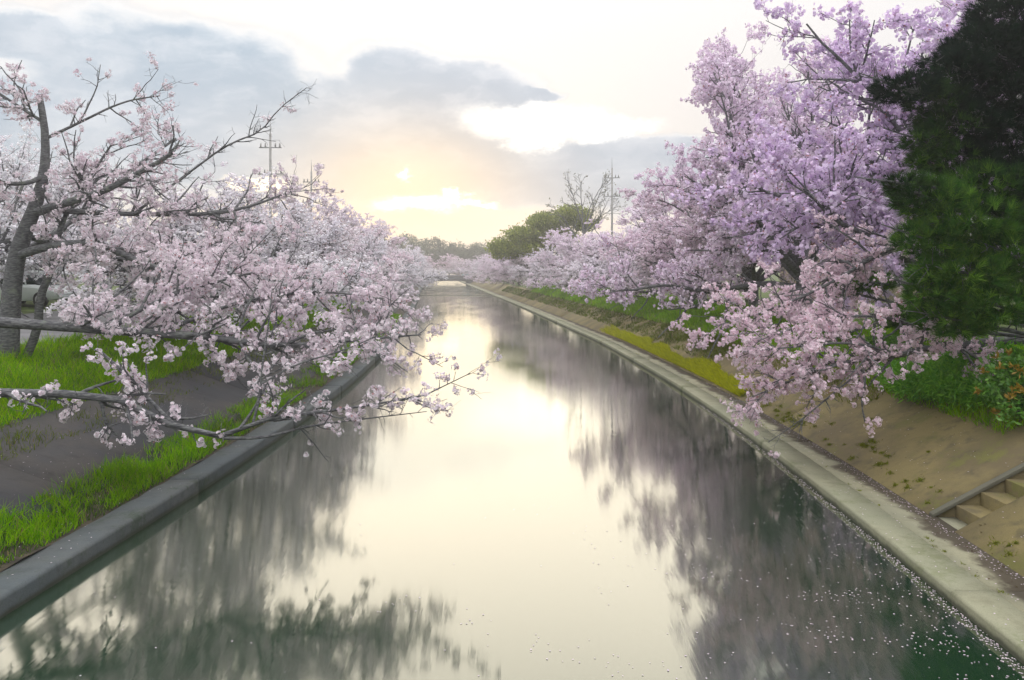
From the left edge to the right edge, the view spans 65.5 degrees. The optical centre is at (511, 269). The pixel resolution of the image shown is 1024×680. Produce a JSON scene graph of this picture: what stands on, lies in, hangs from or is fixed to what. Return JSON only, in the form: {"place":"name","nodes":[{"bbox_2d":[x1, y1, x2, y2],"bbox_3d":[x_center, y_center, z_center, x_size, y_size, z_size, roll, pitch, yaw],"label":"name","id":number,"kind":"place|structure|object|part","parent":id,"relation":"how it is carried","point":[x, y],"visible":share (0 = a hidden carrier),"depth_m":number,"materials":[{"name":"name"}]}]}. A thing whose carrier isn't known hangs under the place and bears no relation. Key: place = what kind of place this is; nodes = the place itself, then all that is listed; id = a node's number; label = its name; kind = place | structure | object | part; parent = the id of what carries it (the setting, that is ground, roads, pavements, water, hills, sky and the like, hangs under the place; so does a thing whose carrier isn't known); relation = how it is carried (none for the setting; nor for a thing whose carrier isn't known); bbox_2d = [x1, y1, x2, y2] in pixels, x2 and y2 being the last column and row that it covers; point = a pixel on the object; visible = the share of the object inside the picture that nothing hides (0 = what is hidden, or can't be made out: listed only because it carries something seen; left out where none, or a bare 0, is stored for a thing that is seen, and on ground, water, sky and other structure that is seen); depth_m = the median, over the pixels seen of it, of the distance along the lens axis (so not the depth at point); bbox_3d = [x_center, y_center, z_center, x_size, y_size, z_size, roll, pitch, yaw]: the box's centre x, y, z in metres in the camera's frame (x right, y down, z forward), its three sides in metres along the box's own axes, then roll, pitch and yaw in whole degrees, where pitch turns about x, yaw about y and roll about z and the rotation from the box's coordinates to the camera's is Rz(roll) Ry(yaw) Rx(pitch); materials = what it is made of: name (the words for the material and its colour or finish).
{"place":"outdoors","nodes":[
{"label":"outdoors","id":0,"kind":"place"},
{"bbox_2d":[21,274,138,341],"bbox_3d":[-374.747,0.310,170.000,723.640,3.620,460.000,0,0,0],"label":"ground","id":1,"kind":"structure","parent":0,"point":[27,307],"depth_m":35.43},
{"bbox_2d":[0,270,80,305],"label":"parked car","id":2,"kind":"object","parent":1,"relation":"on","point":[30,288],"visible":0.27,"depth_m":33.54,"materials":[{"name":"white paint"}]},
{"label":"windows","id":3,"kind":"part","parent":2,"relation":"part of","materials":[{"name":"black glass"}]},
{"bbox_2d":[0,135,130,317],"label":"cherry tree","id":4,"kind":"object","parent":1,"relation":"on","point":[6,239],"visible":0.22,"depth_m":29.99,"materials":[{"name":"pink plant"}]},
{"bbox_2d":[0,121,155,283],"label":"cherry tree","id":5,"kind":"object","parent":1,"relation":"on","point":[58,191],"visible":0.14,"depth_m":37.05,"materials":[{"name":"pink plant"}]},
{"bbox_2d":[258,121,282,249],"bbox_3d":[-17.300,-4.400,57.000,1.800,12.800,0.260,0,0,0],"label":"utility pole","id":6,"kind":"object","parent":1,"relation":"on","point":[270,147],"visible":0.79,"depth_m":56.95,"materials":[{"name":"concrete"}]},
{"bbox_2d":[390,231,432,256],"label":"distant tree","id":7,"kind":"object","parent":1,"relation":"on","point":[411,242],"visible":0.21,"depth_m":273.19,"materials":[{"name":"green plant"}]},
{"bbox_2d":[20,298,231,344],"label":"path","id":8,"kind":"structure","parent":0,"point":[25,334],"depth_m":28.79,"materials":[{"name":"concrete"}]},
{"bbox_2d":[302,160,320,215],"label":"utility pole","id":9,"kind":"object","parent":8,"relation":"on","point":[311,185],"visible":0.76,"depth_m":74.95,"materials":[{"name":"concrete"}]},
{"bbox_2d":[0,312,401,567],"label":"verge grass","id":10,"kind":"structure","parent":0,"point":[124,475],"depth_m":14.91,"materials":[{"name":"green plant"}]},
{"bbox_2d":[0,285,421,618],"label":"canal bank","id":11,"kind":"structure","parent":0,"point":[37,572],"depth_m":16.03,"materials":[{"name":"concrete"}]},
{"bbox_2d":[0,51,343,358],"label":"cherry tree","id":12,"kind":"object","parent":11,"relation":"on","point":[21,248],"visible":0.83,"depth_m":19.92,"materials":[{"name":"pink plant"}]},
{"bbox_2d":[0,295,364,460],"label":"bank grass","id":13,"kind":"structure","parent":11,"relation":"on","point":[31,381],"depth_m":21.17,"materials":[{"name":"green plant"}]},
{"bbox_2d":[16,142,366,338],"bbox_3d":[-10.135,-0.842,26.728,11.038,6.939,9.695,0,0,2],"label":"cherry tree","id":14,"kind":"object","parent":11,"relation":"on","point":[192,228],"visible":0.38,"depth_m":26.48,"materials":[{"name":"pink plant"}]},
{"bbox_2d":[0,210,501,461],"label":"cherry tree","id":15,"kind":"object","parent":11,"relation":"on","point":[89,325],"visible":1,"depth_m":15.31,"materials":[{"name":"pink plant"}]},
{"bbox_2d":[135,175,388,319],"bbox_3d":[-10.413,-0.737,34.721,10.787,6.781,9.474,0,0,3],"label":"cherry tree","id":16,"kind":"object","parent":11,"relation":"on","point":[336,247],"visible":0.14,"depth_m":35.29,"materials":[{"name":"pink plant"}]},
{"bbox_2d":[263,193,419,312],"bbox_3d":[-12.624,-0.842,53.269,10.000,8.499,9.879,0,0,38],"label":"cherry tree","id":17,"kind":"object","parent":11,"relation":"on","point":[345,217],"visible":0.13,"depth_m":52.74,"materials":[{"name":"pink plant"}]},
{"bbox_2d":[268,194,414,296],"bbox_3d":[-10.866,-0.864,44.213,10.787,6.781,9.474,0,0,-22],"label":"cherry tree","id":18,"kind":"object","parent":11,"relation":"on","point":[352,242],"visible":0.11,"depth_m":44.40,"materials":[{"name":"pink plant"}]},
{"bbox_2d":[306,213,421,290],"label":"cherry tree","id":19,"kind":"object","parent":11,"relation":"on","point":[394,239],"visible":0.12,"depth_m":75.08,"materials":[{"name":"pink plant"}]},
{"bbox_2d":[331,216,426,297],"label":"cherry tree","id":20,"kind":"object","parent":11,"relation":"on","point":[380,252],"visible":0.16,"depth_m":63.90,"materials":[{"name":"pink plant"}]},
{"bbox_2d":[341,217,422,293],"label":"cherry tree","id":21,"kind":"object","parent":11,"relation":"on","point":[383,223],"visible":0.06,"depth_m":87.73,"materials":[{"name":"pink plant"}]},
{"bbox_2d":[396,245,432,286],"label":"cherry tree","id":22,"kind":"object","parent":11,"relation":"on","point":[429,265],"visible":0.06,"depth_m":159.34,"materials":[{"name":"pink plant"}]},
{"bbox_2d":[384,240,451,291],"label":"cherry tree","id":23,"kind":"object","parent":11,"relation":"on","point":[427,280],"visible":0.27,"depth_m":103.26,"materials":[{"name":"pink plant"}]},
{"bbox_2d":[394,244,444,288],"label":"cherry tree","id":24,"kind":"object","parent":11,"relation":"on","point":[422,267],"visible":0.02,"depth_m":121.01,"materials":[{"name":"pink plant"}]},
{"bbox_2d":[421,254,435,268],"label":"cherry tree","id":25,"kind":"object","parent":11,"relation":"on","point":[429,260],"visible":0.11,"depth_m":245.78,"materials":[{"name":"pink plant"}]},
{"bbox_2d":[419,235,459,271],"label":"distant tree","id":26,"kind":"object","parent":11,"relation":"on","point":[440,249],"visible":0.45,"depth_m":281.75,"materials":[{"name":"green plant"}]},
{"bbox_2d":[434,253,463,274],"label":"cherry tree","id":27,"kind":"object","parent":11,"relation":"on","point":[448,258],"visible":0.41,"depth_m":249.76,"materials":[{"name":"pink plant"}]},
{"bbox_2d":[434,275,476,282],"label":"road bridge","id":28,"kind":"structure","parent":11,"relation":"on","point":[455,278],"depth_m":233.00,"materials":[{"name":"concrete"}]},
{"bbox_2d":[0,0,1017,274],"label":"sky","id":29,"kind":"structure","parent":0,"point":[456,121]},
{"bbox_2d":[0,281,1023,679],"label":"water","id":30,"kind":"structure","parent":0,"point":[554,509],"depth_m":11.94,"materials":[{"name":"grey liquid"}]},
{"bbox_2d":[419,295,492,295],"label":"weir","id":31,"kind":"object","parent":30,"relation":"in","point":[455,295],"visible":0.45,"depth_m":130.50,"materials":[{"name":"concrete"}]},
{"bbox_2d":[80,364,1023,678],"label":"floating petals","id":32,"kind":"object","parent":30,"relation":"on","point":[838,582],"visible":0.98,"depth_m":10.53,"materials":[{"name":"pink plant"}]},
{"bbox_2d":[460,277,1023,664],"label":"canal bank","id":33,"kind":"structure","parent":0,"point":[980,600],"depth_m":15.54,"materials":[{"name":"concrete"}]},
{"bbox_2d":[438,256,470,273],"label":"cherry tree","id":34,"kind":"object","parent":33,"relation":"on","point":[455,265],"visible":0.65,"depth_m":244.26,"materials":[{"name":"pink plant"}]},
{"bbox_2d":[440,241,468,274],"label":"distant tree","id":35,"kind":"object","parent":33,"relation":"on","point":[453,245],"visible":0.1,"depth_m":287.94,"materials":[{"name":"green plant"}]},
{"bbox_2d":[453,255,478,277],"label":"cherry tree","id":36,"kind":"object","parent":33,"relation":"on","point":[468,262],"visible":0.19,"depth_m":224.97,"materials":[{"name":"pink plant"}]},
{"bbox_2d":[454,242,491,267],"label":"distant tree","id":37,"kind":"object","parent":33,"relation":"on","point":[477,249],"visible":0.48,"depth_m":279.86,"materials":[{"name":"green plant"}]},
{"bbox_2d":[460,260,489,278],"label":"cherry tree","id":38,"kind":"object","parent":33,"relation":"on","point":[473,268],"visible":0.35,"depth_m":198.19,"materials":[{"name":"pink plant"}]},
{"bbox_2d":[464,253,493,280],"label":"cherry tree","id":39,"kind":"object","parent":33,"relation":"on","point":[477,276],"visible":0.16,"depth_m":175.90,"materials":[{"name":"pink plant"}]},
{"bbox_2d":[473,254,509,283],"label":"cherry tree","id":40,"kind":"object","parent":33,"relation":"on","point":[491,261],"visible":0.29,"depth_m":151.90,"materials":[{"name":"pink plant"}]},
{"bbox_2d":[473,254,530,290],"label":"cherry tree","id":41,"kind":"object","parent":33,"relation":"on","point":[495,280],"visible":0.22,"depth_m":132.67,"materials":[{"name":"pink plant"}]},
{"bbox_2d":[485,247,556,290],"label":"cherry tree","id":42,"kind":"object","parent":33,"relation":"on","point":[516,263],"visible":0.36,"depth_m":113.91,"materials":[{"name":"pink plant"}]},
{"bbox_2d":[504,239,571,282],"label":"cherry tree","id":43,"kind":"object","parent":33,"relation":"on","point":[541,271],"visible":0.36,"depth_m":95.81,"materials":[{"name":"pink plant"}]},
{"bbox_2d":[483,202,600,280],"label":"evergreen tree","id":44,"kind":"object","parent":33,"relation":"on","point":[518,238],"visible":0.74,"depth_m":110.26,"materials":[{"name":"green plant"}]},
{"bbox_2d":[522,227,614,297],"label":"cherry tree","id":45,"kind":"object","parent":33,"relation":"on","point":[556,238],"visible":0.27,"depth_m":83.08,"materials":[{"name":"pink plant"}]},
{"bbox_2d":[543,218,656,296],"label":"cherry tree","id":46,"kind":"object","parent":33,"relation":"on","point":[589,247],"visible":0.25,"depth_m":70.45,"materials":[{"name":"pink plant"}]},
{"bbox_2d":[553,216,674,298],"bbox_3d":[8.426,-0.806,58.834,10.576,6.434,12.041,0,0,36],"label":"cherry tree","id":47,"kind":"object","parent":33,"relation":"on","point":[590,263],"visible":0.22,"depth_m":57.89,"materials":[{"name":"pink plant"}]},
{"bbox_2d":[561,192,741,319],"bbox_3d":[10.380,-1.099,51.163,11.257,8.716,11.395,0,0,-36],"label":"cherry tree","id":48,"kind":"object","parent":33,"relation":"on","point":[646,223],"visible":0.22,"depth_m":50.42,"materials":[{"name":"pink plant"}]},
{"bbox_2d":[689,300,715,309],"bbox_3d":[11.219,2.200,46.348,1.560,1.170,2.504,0,0,35],"label":"green bush","id":49,"kind":"object","parent":33,"relation":"on","point":[695,302],"visible":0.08,"depth_m":45.89,"materials":[{"name":"green plant"}]},
{"bbox_2d":[598,136,845,313],"bbox_3d":[9.940,-1.964,40.954,14.756,9.446,10.059,0,0,44],"label":"cherry tree","id":50,"kind":"object","parent":33,"relation":"on","point":[691,237],"visible":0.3,"depth_m":41.03,"materials":[{"name":"pink plant"}]},
{"bbox_2d":[568,21,907,357],"bbox_3d":[10.987,-3.695,34.528,13.255,15.491,13.095,0,0,40],"label":"cherry tree","id":51,"kind":"object","parent":33,"relation":"on","point":[721,77],"visible":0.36,"depth_m":33.51,"materials":[{"name":"pink plant"}]},
{"bbox_2d":[502,284,1023,434],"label":"bank grass","id":52,"kind":"structure","parent":33,"relation":"on","point":[649,309],"depth_m":40.83,"materials":[{"name":"green plant"}]},
{"bbox_2d":[600,324,1017,592],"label":"yellow grass","id":53,"kind":"structure","parent":33,"relation":"on","point":[709,370],"depth_m":30.43,"materials":[{"name":"yellow plant"}]},
{"bbox_2d":[817,322,854,342],"bbox_3d":[11.473,2.203,27.835,1.384,1.065,2.290,0,0,35],"label":"green bush","id":54,"kind":"object","parent":33,"relation":"on","point":[823,332],"visible":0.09,"depth_m":27.16,"materials":[{"name":"green plant"}]},
{"bbox_2d":[668,209,1023,457],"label":"cherry tree","id":55,"kind":"object","parent":33,"relation":"on","point":[822,318],"visible":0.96,"depth_m":16.94,"materials":[{"name":"pink plant"}]},
{"bbox_2d":[683,375,1023,589],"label":"leaf litter","id":56,"kind":"object","parent":33,"relation":"on","point":[907,511],"visible":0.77,"depth_m":13.54,"materials":[{"name":"brown plant"}]},
{"bbox_2d":[721,383,1023,640],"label":"fallen petals","id":57,"kind":"object","parent":33,"relation":"on","point":[916,507],"visible":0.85,"depth_m":13.40,"materials":[{"name":"pink plant"}]},
{"bbox_2d":[857,331,910,365],"bbox_3d":[10.700,2.366,22.845,1.540,1.213,2.447,0,0,27],"label":"green bush","id":58,"kind":"object","parent":33,"relation":"on","point":[891,339],"visible":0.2,"depth_m":22.36,"materials":[{"name":"green plant"}]},
{"bbox_2d":[791,0,1023,344],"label":"pine tree","id":59,"kind":"object","parent":33,"relation":"on","point":[970,59],"visible":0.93,"depth_m":15.72,"materials":[{"name":"green plant"}]},
{"bbox_2d":[876,334,1023,412],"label":"bamboo grass clump","id":60,"kind":"object","parent":33,"relation":"on","point":[945,373],"visible":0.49,"depth_m":17.54,"materials":[{"name":"green plant"}]},
{"bbox_2d":[929,462,1023,529],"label":"stone stair","id":61,"kind":"object","parent":33,"relation":"on","point":[990,502],"visible":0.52,"depth_m":13.43,"materials":[{"name":"concrete"}]},
{"bbox_2d":[965,341,1023,427],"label":"red tip shrub","id":62,"kind":"object","parent":33,"relation":"on","point":[1011,387],"visible":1,"depth_m":15.14,"materials":[{"name":"green plant"}]},
{"bbox_2d":[523,271,1023,347],"bbox_3d":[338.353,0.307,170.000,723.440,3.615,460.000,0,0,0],"label":"ground","id":63,"kind":"structure","parent":0,"point":[767,293],"depth_m":51.77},
{"bbox_2d":[546,169,627,242],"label":"bare tree","id":64,"kind":"object","parent":63,"relation":"on","point":[584,230],"visible":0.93,"depth_m":101.00,"materials":[{"name":"grey plant"}]},
{"bbox_2d":[603,168,620,287],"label":"utility pole","id":65,"kind":"object","parent":63,"relation":"on","point":[611,177],"visible":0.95,"depth_m":81.93,"materials":[{"name":"concrete"}]},
{"bbox_2d":[669,0,1023,346],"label":"cherry tree","id":66,"kind":"object","parent":63,"relation":"on","point":[834,186],"visible":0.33,"depth_m":22.65,"materials":[{"name":"pink plant"}]},
{"bbox_2d":[780,218,926,302],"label":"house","id":67,"kind":"structure","parent":63,"relation":"on","point":[894,293],"depth_m":46.97,"materials":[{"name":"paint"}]},
{"bbox_2d":[892,263,908,283],"bbox_3d":[22.740,0.300,46.955,1.600,1.300,0.100,0,0,-12],"label":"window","id":68,"kind":"structure","parent":67,"relation":"in","point":[899,263],"depth_m":46.92,"materials":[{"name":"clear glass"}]}
]}

